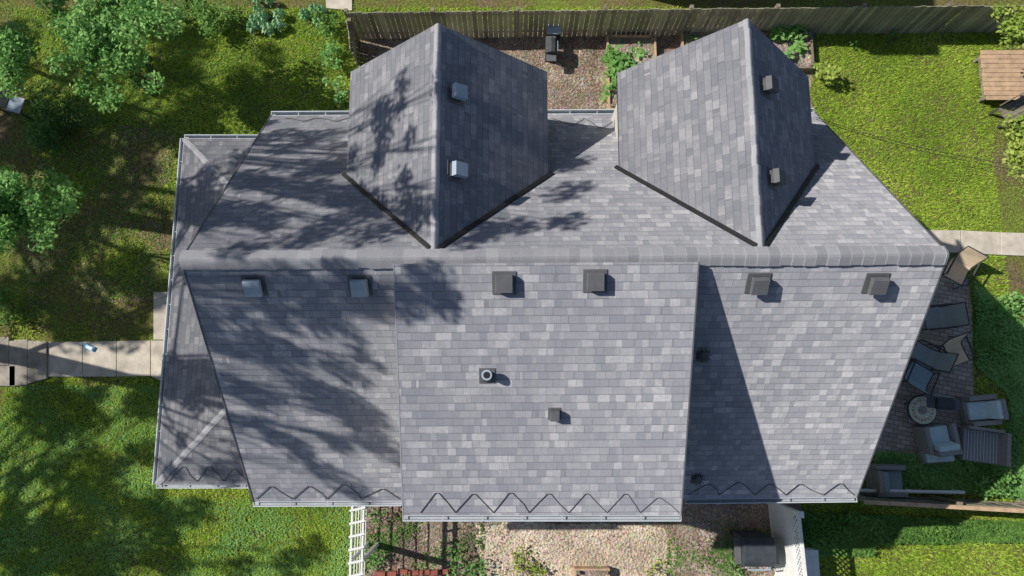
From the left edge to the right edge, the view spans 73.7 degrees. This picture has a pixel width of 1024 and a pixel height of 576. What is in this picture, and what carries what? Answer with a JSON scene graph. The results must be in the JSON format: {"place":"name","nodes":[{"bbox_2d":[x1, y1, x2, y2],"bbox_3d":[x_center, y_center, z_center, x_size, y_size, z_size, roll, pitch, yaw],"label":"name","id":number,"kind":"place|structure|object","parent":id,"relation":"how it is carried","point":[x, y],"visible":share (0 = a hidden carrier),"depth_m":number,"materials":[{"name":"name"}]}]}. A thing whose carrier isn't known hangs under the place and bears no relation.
{"place":"outdoors","nodes":[
{"label":"outdoors","id":0,"kind":"place"},
{"bbox_2d":[0,0,1023,575],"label":"ground","id":1,"kind":"structure","parent":0,"point":[80,306],"depth_m":19.53,"materials":[{"name":"green plant"}]},
{"bbox_2d":[0,284,24,326],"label":"green shrub","id":2,"kind":"object","parent":1,"relation":"on","point":[5,292],"visible":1,"depth_m":18.58,"materials":[{"name":"green plant"}]},
{"bbox_2d":[0,89,32,120],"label":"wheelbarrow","id":3,"kind":"object","parent":1,"relation":"on","point":[14,105],"visible":0.71,"depth_m":19.36,"materials":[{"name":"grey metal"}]},
{"bbox_2d":[0,20,40,98],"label":"ornamental tree","id":4,"kind":"object","parent":1,"relation":"on","point":[15,54],"visible":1,"depth_m":16.81,"materials":[{"name":"green plant"}]},
{"bbox_2d":[0,337,48,385],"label":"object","id":5,"kind":"structure","parent":1,"relation":"on","point":[24,362],"depth_m":18.71,"materials":[{"name":"grey concrete"}]},
{"bbox_2d":[0,165,85,252],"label":"ornamental tree","id":6,"kind":"object","parent":1,"relation":"on","point":[19,213],"visible":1,"depth_m":16.02,"materials":[{"name":"green plant"}]},
{"bbox_2d":[22,84,104,156],"bbox_3d":[-12.866,-4.669,19.477,2.235,0.824,1.970,19,82,3],"label":"green shrub","id":7,"kind":"object","parent":1,"relation":"on","point":[43,109],"visible":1,"depth_m":19.46,"materials":[{"name":"green plant"}]},
{"bbox_2d":[27,121,175,306],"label":"leaf litter","id":8,"kind":"object","parent":1,"relation":"on","point":[65,165],"visible":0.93,"depth_m":19.42,"materials":[{"name":"plant"}]},
{"bbox_2d":[48,292,167,379],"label":"concrete path","id":9,"kind":"structure","parent":1,"relation":"on","point":[110,358],"depth_m":18.79,"materials":[{"name":"grey concrete"}]},
{"bbox_2d":[33,0,185,113],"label":"ornamental tree","id":10,"kind":"object","parent":1,"relation":"on","point":[112,27],"visible":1,"depth_m":16.75,"materials":[{"name":"green plant"}]},
{"bbox_2d":[123,56,159,93],"bbox_3d":[-10.653,-6.137,19.819,1.115,0.598,1.102,44,84,6],"label":"green shrub","id":11,"kind":"object","parent":1,"relation":"on","point":[133,80],"visible":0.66,"depth_m":19.79,"materials":[{"name":"green plant"}]},
{"bbox_2d":[157,0,196,29],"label":"green shrub","id":12,"kind":"object","parent":1,"relation":"on","point":[184,9],"visible":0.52,"depth_m":19.85,"materials":[{"name":"green plant"}]},
{"bbox_2d":[0,0,354,323],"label":"clover patch","id":13,"kind":"object","parent":1,"relation":"on","point":[152,185],"visible":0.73,"depth_m":19.76,"materials":[{"name":"green plant"}]},
{"bbox_2d":[0,384,355,575],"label":"clover patch","id":14,"kind":"object","parent":1,"relation":"on","point":[28,483],"visible":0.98,"depth_m":18.16,"materials":[{"name":"green plant"}]},
{"bbox_2d":[187,0,240,40],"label":"green shrub","id":15,"kind":"object","parent":1,"relation":"on","point":[209,13],"visible":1,"depth_m":19.75,"materials":[{"name":"green plant"}]},
{"bbox_2d":[246,0,287,37],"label":"hosta plant","id":16,"kind":"object","parent":1,"relation":"on","point":[258,20],"visible":1,"depth_m":20.09,"materials":[{"name":"green plant"}]},
{"bbox_2d":[298,3,328,27],"bbox_3d":[-5.863,-8.148,20.154,0.921,0.338,0.748,28,82,4],"label":"hosta plant","id":17,"kind":"object","parent":1,"relation":"on","point":[304,14],"visible":0.81,"depth_m":20.12,"materials":[{"name":"green plant"}]},
{"bbox_2d":[310,7,338,38],"bbox_3d":[-5.444,-7.632,19.947,0.818,0.804,0.916,0,81,0],"label":"green shrub","id":18,"kind":"object","parent":1,"relation":"on","point":[325,27],"visible":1,"depth_m":19.82,"materials":[{"name":"green plant"}]},
{"bbox_2d":[319,40,341,70],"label":"green shrub","id":19,"kind":"object","parent":1,"relation":"on","point":[329,49],"visible":1,"depth_m":19.75,"materials":[{"name":"green plant"}]},
{"bbox_2d":[322,75,348,104],"bbox_3d":[-5.001,-5.734,19.758,0.607,0.586,0.907,-32,82,-5],"label":"green shrub","id":20,"kind":"object","parent":1,"relation":"on","point":[339,96],"visible":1,"depth_m":19.61,"materials":[{"name":"green plant"}]},
{"bbox_2d":[326,0,351,10],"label":"concrete path","id":21,"kind":"structure","parent":1,"relation":"on","point":[337,4],"depth_m":20.43,"materials":[{"name":"beige concrete"}]},
{"bbox_2d":[346,18,360,66],"bbox_3d":[-4.490,-6.932,19.574,0.138,1.332,0.987,-8,81,-1],"label":"wooden fence","id":22,"kind":"object","parent":1,"relation":"on","point":[354,41],"visible":0.92,"depth_m":19.48,"materials":[{"name":"brown wood"}]},
{"bbox_2d":[363,498,805,575],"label":"garden bed","id":23,"kind":"object","parent":1,"relation":"on","point":[683,529],"visible":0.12,"depth_m":18.10,"materials":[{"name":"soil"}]},
{"bbox_2d":[348,506,378,575],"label":"white garden arbor","id":24,"kind":"object","parent":23,"relation":"on","point":[361,550],"visible":0.74,"depth_m":16.30,"materials":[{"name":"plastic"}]},
{"bbox_2d":[352,548,385,569],"bbox_3d":[-3.724,6.960,17.761,0.923,0.561,0.610,27,82,4],"label":"green shrub","id":25,"kind":"object","parent":23,"relation":"on","point":[373,560],"visible":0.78,"depth_m":17.70,"materials":[{"name":"green plant"}]},
{"bbox_2d":[360,506,387,523],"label":"green shrub","id":26,"kind":"object","parent":23,"relation":"on","point":[375,514],"visible":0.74,"depth_m":17.88,"materials":[{"name":"green plant"}]},
{"bbox_2d":[375,568,451,575],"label":"brick edging","id":27,"kind":"object","parent":23,"relation":"on","point":[410,572],"visible":0.92,"depth_m":17.86,"materials":[{"name":"red brick"}]},
{"bbox_2d":[363,512,483,575],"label":"weed patch","id":28,"kind":"object","parent":23,"relation":"on","point":[397,542],"visible":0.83,"depth_m":18.03,"materials":[{"name":"green plant"}]},
{"bbox_2d":[446,543,488,575],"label":"green shrub","id":29,"kind":"object","parent":23,"relation":"on","point":[471,566],"visible":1,"depth_m":17.75,"materials":[{"name":"green plant"}]},
{"bbox_2d":[475,521,676,575],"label":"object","id":30,"kind":"object","parent":23,"relation":"on","point":[539,531],"visible":0.86,"depth_m":18.04,"materials":[{"name":"gravel"}]},
{"bbox_2d":[511,545,546,575],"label":"green shrub","id":31,"kind":"object","parent":30,"relation":"on","point":[541,572],"visible":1,"depth_m":17.77,"materials":[{"name":"green plant"}]},
{"bbox_2d":[475,521,676,575],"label":"leaf litter","id":32,"kind":"object","parent":30,"relation":"on","point":[530,541],"visible":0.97,"depth_m":18.03,"materials":[{"name":"brown plant"}]},
{"bbox_2d":[574,566,609,575],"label":"raised garden bed","id":33,"kind":"object","parent":30,"relation":"on","point":[588,571],"visible":1,"depth_m":17.75,"materials":[{"name":"wood"}]},
{"bbox_2d":[665,516,797,575],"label":"weed patch","id":34,"kind":"object","parent":23,"relation":"on","point":[719,551],"visible":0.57,"depth_m":17.99,"materials":[{"name":"green plant"}]},
{"bbox_2d":[730,530,779,570],"bbox_3d":[6.148,6.698,17.457,1.100,1.220,0.805,0,81,0],"label":"gas grill","id":35,"kind":"object","parent":23,"relation":"on","point":[754,548],"visible":1,"depth_m":16.96,"materials":[{"name":"black metal"}]},
{"bbox_2d":[767,503,806,575],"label":"white lattice fence","id":36,"kind":"object","parent":23,"relation":"on","point":[782,524],"visible":0.96,"depth_m":16.99,"materials":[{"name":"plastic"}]},
{"bbox_2d":[797,547,819,575],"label":"white storage box","id":37,"kind":"object","parent":23,"relation":"on","point":[812,560],"visible":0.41,"depth_m":17.46,"materials":[{"name":"plastic"}]},
{"bbox_2d":[360,25,815,111],"bbox_3d":[2.263,-5.884,20.064,13.609,0.001,4.028,0,81,0],"label":"mulch bed rear","id":38,"kind":"object","parent":1,"relation":"on","point":[564,87],"visible":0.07,"depth_m":20.21,"materials":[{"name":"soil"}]},
{"bbox_2d":[545,33,557,61],"bbox_3d":[1.149,-6.925,19.884,0.363,0.688,0.868,0,81,0],"label":"gas grill","id":39,"kind":"object","parent":38,"relation":"on","point":[551,46],"visible":1,"depth_m":19.62,"materials":[{"name":"grey metal"}]},
{"bbox_2d":[546,24,560,43],"bbox_3d":[1.207,-7.424,20.000,0.420,0.615,0.300,0,81,0],"label":"metal side table","id":40,"kind":"object","parent":38,"relation":"on","point":[553,29],"visible":0.77,"depth_m":19.70,"materials":[{"name":"grey metal"}]},
{"bbox_2d":[606,35,656,108],"bbox_3d":[3.501,-6.276,19.957,1.440,0.340,2.306,0,81,0],"label":"raised garden bed","id":41,"kind":"object","parent":38,"relation":"on","point":[629,41],"visible":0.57,"depth_m":20.03,"materials":[{"name":"wood"}]},
{"bbox_2d":[600,64,619,103],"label":"vegetable plants","id":42,"kind":"object","parent":41,"relation":"on","point":[612,84],"visible":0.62,"depth_m":19.73,"materials":[{"name":"green plant"}]},
{"bbox_2d":[601,41,648,73],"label":"vegetable plants","id":43,"kind":"object","parent":41,"relation":"on","point":[622,61],"visible":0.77,"depth_m":19.76,"materials":[{"name":"green plant"}]},
{"bbox_2d":[679,25,717,46],"bbox_3d":[5.694,-7.145,20.095,1.435,0.340,1.131,0,81,0],"label":"raised garden bed","id":44,"kind":"object","parent":38,"relation":"on","point":[682,40],"visible":0.17,"depth_m":20.11,"materials":[{"name":"wood"}]},
{"bbox_2d":[762,32,813,71],"bbox_3d":[8.076,-6.940,20.063,1.472,0.340,1.128,0,81,0],"label":"raised garden bed","id":45,"kind":"object","parent":38,"relation":"on","point":[804,62],"visible":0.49,"depth_m":20.02,"materials":[{"name":"soil"}]},
{"bbox_2d":[768,24,807,58],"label":"vegetable plants","id":46,"kind":"object","parent":45,"relation":"on","point":[797,45],"visible":0.93,"depth_m":19.85,"materials":[{"name":"green plant"}]},
{"bbox_2d":[344,2,1022,38],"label":"wooden fence","id":47,"kind":"object","parent":1,"relation":"on","point":[862,18],"visible":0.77,"depth_m":19.51,"materials":[{"name":"brown wood"}]},
{"bbox_2d":[813,60,841,84],"bbox_3d":[9.019,-6.184,19.724,0.821,0.790,0.588,20,82,3],"label":"green shrub","id":48,"kind":"object","parent":1,"relation":"on","point":[831,77],"visible":1,"depth_m":19.57,"materials":[{"name":"green plant"}]},
{"bbox_2d":[866,464,907,496],"bbox_3d":[9.855,5.056,17.927,0.827,0.806,0.800,0,81,0],"label":"wicker armchair","id":49,"kind":"object","parent":1,"relation":"on","point":[882,479],"visible":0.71,"depth_m":17.79,"materials":[{"name":"grey wicker"}]},
{"bbox_2d":[801,511,1023,557],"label":"ivy groundcover","id":50,"kind":"object","parent":1,"relation":"on","point":[830,538],"visible":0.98,"depth_m":17.98,"materials":[{"name":"green plant"}]},
{"bbox_2d":[860,488,964,493],"bbox_3d":[10.418,5.335,18.016,2.720,0.543,0.096,1,81,0],"label":"white drain pipe","id":51,"kind":"object","parent":1,"relation":"on","point":[953,491],"visible":0.78,"depth_m":17.75,"materials":[{"name":"plastic"}]},
{"bbox_2d":[817,38,1023,228],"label":"clover patch","id":52,"kind":"object","parent":1,"relation":"on","point":[882,68],"visible":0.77,"depth_m":19.82,"materials":[{"name":"green plant"}]},
{"bbox_2d":[916,449,954,463],"bbox_3d":[11.309,4.470,18.200,0.800,0.410,0.360,-4,81,-1],"label":"wicker ottoman","id":53,"kind":"object","parent":1,"relation":"on","point":[926,458],"visible":0.69,"depth_m":18.00,"materials":[{"name":"fabric"}]},
{"bbox_2d":[855,493,1023,508],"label":"wooden fence","id":54,"kind":"object","parent":1,"relation":"on","point":[929,498],"visible":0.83,"depth_m":17.65,"materials":[{"name":"brown wood"}]},
{"bbox_2d":[864,500,1023,512],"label":"fence cap rail","id":55,"kind":"object","parent":54,"relation":"attached to","point":[946,506],"visible":1,"depth_m":16.74,"materials":[{"name":"beige wood"}]},
{"bbox_2d":[872,450,1023,496],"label":"ivy groundcover","id":56,"kind":"object","parent":1,"relation":"on","point":[939,476],"visible":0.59,"depth_m":18.20,"materials":[{"name":"green plant"}]},
{"bbox_2d":[928,230,1023,255],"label":"concrete path","id":57,"kind":"structure","parent":1,"relation":"on","point":[990,243],"depth_m":19.29,"materials":[{"name":"beige concrete"}]},
{"bbox_2d":[955,425,1011,466],"bbox_3d":[12.488,4.168,18.096,1.025,0.650,0.915,8,81,1],"label":"wicker lounge","id":58,"kind":"object","parent":1,"relation":"on","point":[985,445],"visible":0.99,"depth_m":18.07,"materials":[{"name":"grey wicker"}]},
{"bbox_2d":[973,468,1016,500],"bbox_3d":[12.647,5.124,17.929,1.170,0.802,0.724,-19,81,-3],"label":"green shrub","id":59,"kind":"object","parent":1,"relation":"on","point":[1000,478],"visible":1,"depth_m":17.79,"materials":[{"name":"green plant"}]},
{"bbox_2d":[967,281,1023,499],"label":"ivy groundcover","id":60,"kind":"object","parent":1,"relation":"on","point":[994,338],"visible":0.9,"depth_m":18.66,"materials":[{"name":"green plant"}]},
{"bbox_2d":[973,50,1023,102],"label":"wooden deck","id":61,"kind":"structure","parent":1,"relation":"on","point":[1001,72],"depth_m":19.76,"materials":[{"name":"beige wood"}]},
{"bbox_2d":[988,92,1023,127],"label":"garden bench","id":62,"kind":"object","parent":1,"relation":"on","point":[1012,107],"visible":0.82,"depth_m":19.49,"materials":[{"name":"brown wood"}]},
{"bbox_2d":[989,1,1023,47],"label":"young tree","id":63,"kind":"object","parent":1,"relation":"on","point":[1013,31],"visible":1,"depth_m":17.60,"materials":[{"name":"green plant"}]},
{"bbox_2d":[995,289,1023,317],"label":"green shrub","id":64,"kind":"object","parent":1,"relation":"on","point":[1016,297],"visible":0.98,"depth_m":18.72,"materials":[{"name":"green plant"}]},
{"bbox_2d":[999,113,1023,176],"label":"bush","id":65,"kind":"object","parent":1,"relation":"on","point":[1015,149],"visible":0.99,"depth_m":17.03,"materials":[{"name":"green plant"}]},
{"bbox_3d":[-1.214,-2.706,15.426,3.548,8.175,2.051,0,81,0],"label":"gable dormer","id":66,"kind":"object","parent":1,"relation":"on","visible":0},
{"bbox_2d":[447,160,467,182],"bbox_3d":[-0.893,-1.937,11.257,0.337,0.328,0.338,0,81,0],"label":"box vent","id":67,"kind":"object","parent":66,"relation":"on","point":[457,171],"visible":1,"depth_m":11.19,"materials":[{"name":"metal"}]},
{"bbox_2d":[447,82,467,105],"bbox_3d":[-0.909,-3.271,11.457,0.337,0.328,0.338,0,81,0],"label":"box vent","id":68,"kind":"object","parent":66,"relation":"on","point":[457,93],"visible":1,"depth_m":11.39,"materials":[{"name":"metal"}]},
{"bbox_2d":[816,117,1023,171],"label":"utility wire","id":69,"kind":"object","parent":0,"point":[920,147],"visible":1,"depth_m":13.39,"materials":[{"name":"black metal"}]},
{"bbox_2d":[872,261,973,459],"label":"patio","id":70,"kind":"structure","parent":0,"point":[897,435],"depth_m":18.70,"materials":[{"name":"grey stone"}]},
{"bbox_2d":[904,395,936,424],"bbox_3d":[10.887,3.279,18.351,0.770,0.530,0.770,0,81,0],"label":"round patio table","id":71,"kind":"object","parent":70,"relation":"on","point":[919,412],"visible":1,"depth_m":18.09,"materials":[{"name":"stone"}]},
{"bbox_2d":[901,360,940,398],"bbox_3d":[10.886,2.430,18.238,0.739,1.018,0.848,30,82,4],"label":"patio chair","id":72,"kind":"object","parent":70,"relation":"on","point":[917,376],"visible":0.95,"depth_m":18.35,"materials":[{"name":"grey fabric"}]},
{"bbox_2d":[910,339,958,372],"bbox_3d":[11.186,1.837,18.332,0.848,1.018,0.623,30,82,4],"label":"patio chair","id":73,"kind":"object","parent":70,"relation":"on","point":[924,355],"visible":0.88,"depth_m":18.30,"materials":[{"name":"grey fabric"}]},
{"bbox_2d":[913,422,962,456],"bbox_3d":[11.319,4.019,18.091,0.850,0.806,0.777,-8,81,-1],"label":"wicker armchair","id":74,"kind":"object","parent":70,"relation":"on","point":[941,439],"visible":0.98,"depth_m":18.00,"materials":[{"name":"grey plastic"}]},
{"bbox_2d":[927,395,959,409],"bbox_3d":[11.449,3.073,18.301,0.868,0.688,0.363,5,81,1],"label":"gas grill","id":75,"kind":"object","parent":70,"relation":"on","point":[943,403],"visible":0.92,"depth_m":18.04,"materials":[{"name":"black metal"}]},
{"bbox_2d":[921,302,969,330],"bbox_3d":[11.611,0.785,18.498,0.848,1.018,0.676,-5,81,-1],"label":"patio chair","id":76,"kind":"object","parent":70,"relation":"on","point":[944,317],"visible":0.82,"depth_m":18.46,"materials":[{"name":"grey fabric"}]},
{"bbox_2d":[927,330,976,365],"bbox_3d":[11.911,1.696,18.354,0.739,1.018,0.848,-20,82,-3],"label":"patio chair","id":77,"kind":"object","parent":70,"relation":"on","point":[953,344],"visible":0.81,"depth_m":18.41,"materials":[{"name":"beige fabric"}]},
{"bbox_2d":[941,246,989,289],"bbox_3d":[12.291,-0.547,18.709,0.676,1.018,0.848,30,82,4],"label":"patio chair","id":78,"kind":"object","parent":70,"relation":"on","point":[961,264],"visible":0.96,"depth_m":18.73,"materials":[{"name":"beige fabric"}]},
{"bbox_2d":[956,394,1008,426],"bbox_3d":[12.543,3.260,18.211,0.807,0.806,0.780,-5,81,-1],"label":"wicker armchair","id":79,"kind":"object","parent":70,"relation":"on","point":[983,410],"visible":0.94,"depth_m":18.13,"materials":[{"name":"grey fabric"}]},
{"bbox_3d":[0.520,2.061,14.064,4.654,7.374,3.796,0,81,0],"label":"shed dormer","id":80,"kind":"object","parent":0,"visible":0},
{"bbox_2d":[479,368,494,383],"bbox_3d":[-0.403,1.409,10.976,0.262,0.286,0.245,0,81,0],"label":"plumbing vent pipe","id":81,"kind":"object","parent":80,"relation":"on","point":[486,375],"visible":1,"depth_m":11.03,"materials":[{"name":"paint"}]},
{"bbox_2d":[492,271,515,294],"bbox_3d":[-0.123,-0.086,10.636,0.380,0.250,0.350,0,81,0],"label":"box vent","id":82,"kind":"object","parent":80,"relation":"on","point":[503,282],"visible":1,"depth_m":10.57,"materials":[{"name":"metal"}]},
{"bbox_2d":[152,108,857,520],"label":"gutters","id":83,"kind":"object","parent":80,"relation":"attached to","point":[536,518],"visible":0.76,"depth_m":13.74,"materials":[{"name":"metal"}]},
{"bbox_2d":[168,118,853,512],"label":"heat cables","id":84,"kind":"object","parent":80,"relation":"on","point":[514,494],"visible":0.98,"depth_m":13.43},
{"bbox_2d":[548,408,560,421],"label":"box vent","id":85,"kind":"object","parent":80,"relation":"on","point":[554,414],"visible":1,"depth_m":11.10,"materials":[{"name":"metal"}]},
{"bbox_2d":[583,269,606,292],"bbox_3d":[1.299,-0.117,10.632,0.380,0.250,0.350,0,81,0],"label":"box vent","id":86,"kind":"object","parent":80,"relation":"on","point":[594,280],"visible":1,"depth_m":10.57,"materials":[{"name":"metal"}]},
{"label":"walls","id":87,"kind":"object","parent":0,"visible":0},
{"bbox_2d":[157,138,255,483],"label":"porch roof","id":88,"kind":"structure","parent":87,"relation":"attached to","point":[193,406],"depth_m":16.11,"materials":[{"name":"grey tile"}]},
{"bbox_2d":[155,137,227,485],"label":"porch hip caps","id":89,"kind":"object","parent":88,"relation":"on","point":[189,448],"visible":0.45,"depth_m":15.82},
{"bbox_2d":[188,112,939,250],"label":"roof slope","id":90,"kind":"structure","parent":87,"relation":"on","point":[289,187],"depth_m":11.88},
{"bbox_2d":[347,26,547,244],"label":"gable dormer roof","id":91,"kind":"structure","parent":90,"relation":"on","point":[494,132],"depth_m":11.90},
{"bbox_2d":[430,23,441,248],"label":"gable dormer ridge caps","id":92,"kind":"object","parent":91,"relation":"on","point":[435,182],"visible":0.98,"depth_m":11.14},
{"bbox_2d":[341,171,553,248],"bbox_3d":[-1.214,-1.401,11.873,4.001,1.775,1.900,0,81,0],"label":"valley flashing","id":93,"kind":"object","parent":90,"relation":"on","point":[456,235],"visible":0.96,"depth_m":11.73,"materials":[{"name":"black metal"}]},
{"bbox_2d":[183,112,944,515],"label":"rake drip edges","id":94,"kind":"object","parent":90,"relation":"on","point":[693,332],"visible":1,"depth_m":11.53,"materials":[{"name":"paint"}]},
{"bbox_2d":[611,104,617,139],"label":"gable dormer walls","id":95,"kind":"structure","parent":90,"relation":"on","point":[614,120],"depth_m":14.32,"materials":[{"name":"beige paint"}]},
{"bbox_2d":[616,21,814,241],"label":"gable dormer roof","id":96,"kind":"structure","parent":90,"relation":"on","point":[683,117],"depth_m":11.95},
{"bbox_2d":[743,18,764,245],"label":"gable dormer ridge caps","id":97,"kind":"object","parent":96,"relation":"on","point":[757,195],"visible":0.99,"depth_m":11.15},
{"bbox_2d":[760,75,778,99],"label":"box vent","id":98,"kind":"object","parent":96,"relation":"on","point":[768,85],"visible":1,"depth_m":11.50,"materials":[{"name":"metal"}]},
{"bbox_2d":[767,167,785,190],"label":"box vent","id":99,"kind":"object","parent":96,"relation":"on","point":[776,177],"visible":1,"depth_m":11.28,"materials":[{"name":"metal"}]},
{"bbox_2d":[614,164,819,246],"bbox_3d":[3.914,-1.507,11.972,3.933,1.932,2.065,0,81,0],"label":"valley flashing","id":100,"kind":"object","parent":90,"relation":"on","point":[721,225],"visible":0.96,"depth_m":11.80,"materials":[{"name":"black metal"}]},
{"bbox_2d":[185,264,942,501],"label":"front roof slope","id":101,"kind":"structure","parent":87,"relation":"on","point":[795,379],"depth_m":11.97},
{"bbox_2d":[240,276,267,296],"bbox_3d":[-4.133,-0.020,10.918,0.380,0.314,0.333,0,81,0],"label":"box vent","id":102,"kind":"object","parent":101,"relation":"on","point":[254,286],"visible":1,"depth_m":10.85,"materials":[{"name":"metal"}]},
{"bbox_2d":[347,276,372,296],"bbox_3d":[-2.436,-0.020,10.927,0.380,0.314,0.333,0,81,0],"label":"box vent","id":103,"kind":"object","parent":101,"relation":"on","point":[360,286],"visible":1,"depth_m":10.86,"materials":[{"name":"metal"}]},
{"bbox_2d":[394,262,697,514],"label":"shed dormer roof","id":104,"kind":"structure","parent":101,"relation":"on","point":[608,373],"depth_m":11.12,"materials":[{"name":"grey tile"}]},
{"bbox_2d":[179,245,948,269],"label":"ridge caps","id":105,"kind":"object","parent":101,"relation":"on","point":[389,258],"visible":0.92,"depth_m":10.72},
{"bbox_2d":[690,473,704,485],"bbox_3d":[3.602,3.719,13.281,0.266,0.268,0.259,0,81,0],"label":"roof pipe boot","id":106,"kind":"object","parent":101,"relation":"on","point":[696,479],"visible":1,"depth_m":13.20,"materials":[{"name":"rubber"}]},
{"bbox_2d":[695,348,711,362],"bbox_3d":[3.273,1.159,11.689,0.266,0.267,0.259,0,81,0],"label":"roof pipe boot","id":107,"kind":"object","parent":101,"relation":"on","point":[702,356],"visible":1,"depth_m":11.61,"materials":[{"name":"rubber"}]},
{"bbox_2d":[744,273,771,294],"bbox_3d":[3.950,-0.057,10.927,0.380,0.328,0.346,0,81,0],"label":"box vent","id":108,"kind":"object","parent":101,"relation":"on","point":[757,283],"visible":1,"depth_m":10.87,"materials":[{"name":"metal"}]},
{"bbox_2d":[861,273,890,294],"bbox_3d":[5.847,-0.057,10.937,0.380,0.328,0.346,0,81,0],"label":"box vent","id":109,"kind":"object","parent":101,"relation":"on","point":[876,284],"visible":1,"depth_m":10.88,"materials":[{"name":"metal"}]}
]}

